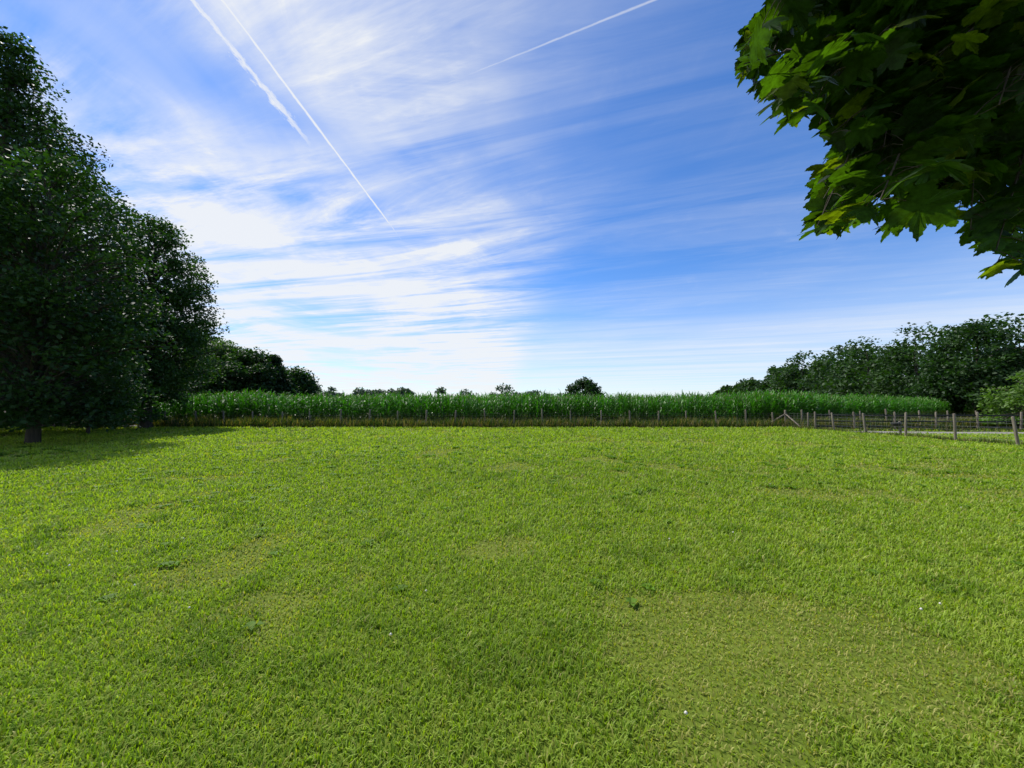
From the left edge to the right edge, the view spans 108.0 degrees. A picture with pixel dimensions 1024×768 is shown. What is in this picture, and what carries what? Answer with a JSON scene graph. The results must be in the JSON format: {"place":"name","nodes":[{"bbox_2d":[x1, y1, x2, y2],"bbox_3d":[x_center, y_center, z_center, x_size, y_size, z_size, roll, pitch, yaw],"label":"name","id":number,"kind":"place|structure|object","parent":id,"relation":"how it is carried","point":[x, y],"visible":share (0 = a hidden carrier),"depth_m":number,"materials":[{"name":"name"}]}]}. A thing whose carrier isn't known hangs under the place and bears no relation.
{"place":"outdoors","nodes":[
{"label":"outdoors","id":0,"kind":"place"},
{"bbox_2d":[0,411,1023,767],"bbox_3d":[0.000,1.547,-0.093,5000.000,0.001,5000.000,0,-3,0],"label":"ground","id":1,"kind":"structure","parent":0,"point":[754,723],"depth_m":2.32,"materials":[{"name":"green plant"}]},
{"bbox_2d":[7,223,137,422],"bbox_3d":[-43.388,-6.292,33.838,20.390,19.742,18.445,0,-3,0],"label":"tree","id":2,"kind":"object","parent":1,"relation":"on","point":[75,295],"depth_m":34.12,"materials":[{"name":"green plant"}]},
{"bbox_2d":[0,138,185,443],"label":"tree","id":3,"kind":"object","parent":1,"relation":"on","point":[41,337],"visible":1,"depth_m":15.22,"materials":[{"name":"green plant"}]},
{"bbox_2d":[0,26,195,428],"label":"beech","id":4,"kind":"object","parent":1,"relation":"on","point":[15,125],"visible":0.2,"depth_m":21.77,"materials":[{"name":"green plant"}]},
{"bbox_2d":[65,211,242,427],"bbox_3d":[-25.551,-4.674,26.654,9.688,15.648,8.527,0,-3,0],"label":"tall tree","id":5,"kind":"object","parent":1,"relation":"on","point":[187,339],"visible":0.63,"depth_m":26.25,"materials":[{"name":"green plant"}]},
{"bbox_2d":[168,327,236,392],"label":"tree","id":6,"kind":"object","parent":1,"relation":"on","point":[203,347],"visible":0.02,"depth_m":58.22,"materials":[{"name":"green plant"}]},
{"bbox_2d":[169,338,259,396],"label":"tree","id":7,"kind":"object","parent":1,"relation":"on","point":[222,352],"visible":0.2,"depth_m":49.56,"materials":[{"name":"green plant"}]},
{"bbox_2d":[197,347,302,398],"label":"tree","id":8,"kind":"object","parent":1,"relation":"on","point":[255,362],"visible":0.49,"depth_m":49.03,"materials":[{"name":"green plant"}]},
{"bbox_2d":[259,354,294,397],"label":"tree","id":9,"kind":"object","parent":1,"relation":"on","point":[276,358],"visible":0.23,"depth_m":51.78,"materials":[{"name":"green plant"}]},
{"bbox_2d":[283,365,325,398],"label":"tree","id":10,"kind":"object","parent":1,"relation":"on","point":[306,382],"visible":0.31,"depth_m":56.23,"materials":[{"name":"green plant"}]},
{"bbox_2d":[316,383,562,397],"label":"tree line","id":11,"kind":"object","parent":1,"relation":"on","point":[361,391],"visible":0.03,"depth_m":245.95,"materials":[{"name":"green plant"}]},
{"bbox_2d":[0,445,1023,714],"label":"lawn clover and plantain","id":12,"kind":"object","parent":1,"relation":"on","point":[396,589],"visible":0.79,"depth_m":7.74,"materials":[{"name":"green plant"}]},
{"bbox_2d":[97,414,1023,444],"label":"fence line weeds","id":13,"kind":"object","parent":1,"relation":"on","point":[242,422],"visible":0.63,"depth_m":27.08,"materials":[{"name":"green plant"}]},
{"bbox_2d":[102,409,1022,445],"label":"fence posts","id":14,"kind":"object","parent":1,"relation":"on","point":[1016,436],"visible":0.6,"depth_m":24.27,"materials":[{"name":"brown wood"}]},
{"bbox_2d":[163,413,1023,440],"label":"fence wire","id":15,"kind":"object","parent":14,"relation":"attached to","point":[566,415],"visible":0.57,"depth_m":27.58,"materials":[{"name":"grey metal"}]},
{"bbox_2d":[816,414,1023,428],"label":"dark fence rails","id":16,"kind":"object","parent":14,"relation":"attached to","point":[974,427],"visible":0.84,"depth_m":23.63,"materials":[{"name":"wood"}]},
{"bbox_2d":[556,376,605,398],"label":"tree","id":17,"kind":"object","parent":1,"relation":"on","point":[588,386],"visible":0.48,"depth_m":127.59,"materials":[{"name":"green plant"}]},
{"bbox_2d":[712,312,1023,398],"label":"forest edge","id":18,"kind":"object","parent":1,"relation":"on","point":[892,370],"visible":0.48,"depth_m":87.09,"materials":[{"name":"green plant"}]},
{"bbox_2d":[732,0,1023,286],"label":"maple branch","id":19,"kind":"object","parent":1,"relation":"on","point":[919,104],"visible":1,"depth_m":1.34,"materials":[{"name":"green plant"}]},
{"bbox_2d":[890,421,901,433],"bbox_3d":[20.122,2.353,19.458,0.430,0.843,0.460,-3,-5,40],"label":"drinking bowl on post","id":20,"kind":"object","parent":1,"relation":"on","point":[898,423],"visible":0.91,"depth_m":19.44,"materials":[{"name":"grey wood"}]},
{"bbox_2d":[858,431,1023,433],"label":"gravel lane","id":21,"kind":"structure","parent":1,"relation":"on","point":[948,432],"depth_m":22.06,"materials":[{"name":"grey gravel"}]},
{"bbox_2d":[903,318,1023,416],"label":"tree","id":22,"kind":"object","parent":1,"relation":"on","point":[996,369],"visible":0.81,"depth_m":54.06,"materials":[{"name":"green plant"}]},
{"bbox_2d":[975,369,1023,424],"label":"bright shrub","id":23,"kind":"object","parent":1,"relation":"on","point":[1013,399],"visible":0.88,"depth_m":26.09,"materials":[{"name":"green plant"}]},
{"bbox_2d":[0,0,1023,398],"label":"sky","id":24,"kind":"structure","parent":0,"point":[420,196],"materials":[{"name":"blue"}]},
{"bbox_2d":[51,387,987,426],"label":"maize field","id":25,"kind":"structure","parent":0,"point":[758,405],"depth_m":29.56,"materials":[{"name":"green plant"}]},
{"bbox_2d":[972,346,1023,413],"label":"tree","id":26,"kind":"object","parent":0,"point":[1008,361],"visible":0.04,"depth_m":59.17,"materials":[{"name":"green plant"}]}
]}

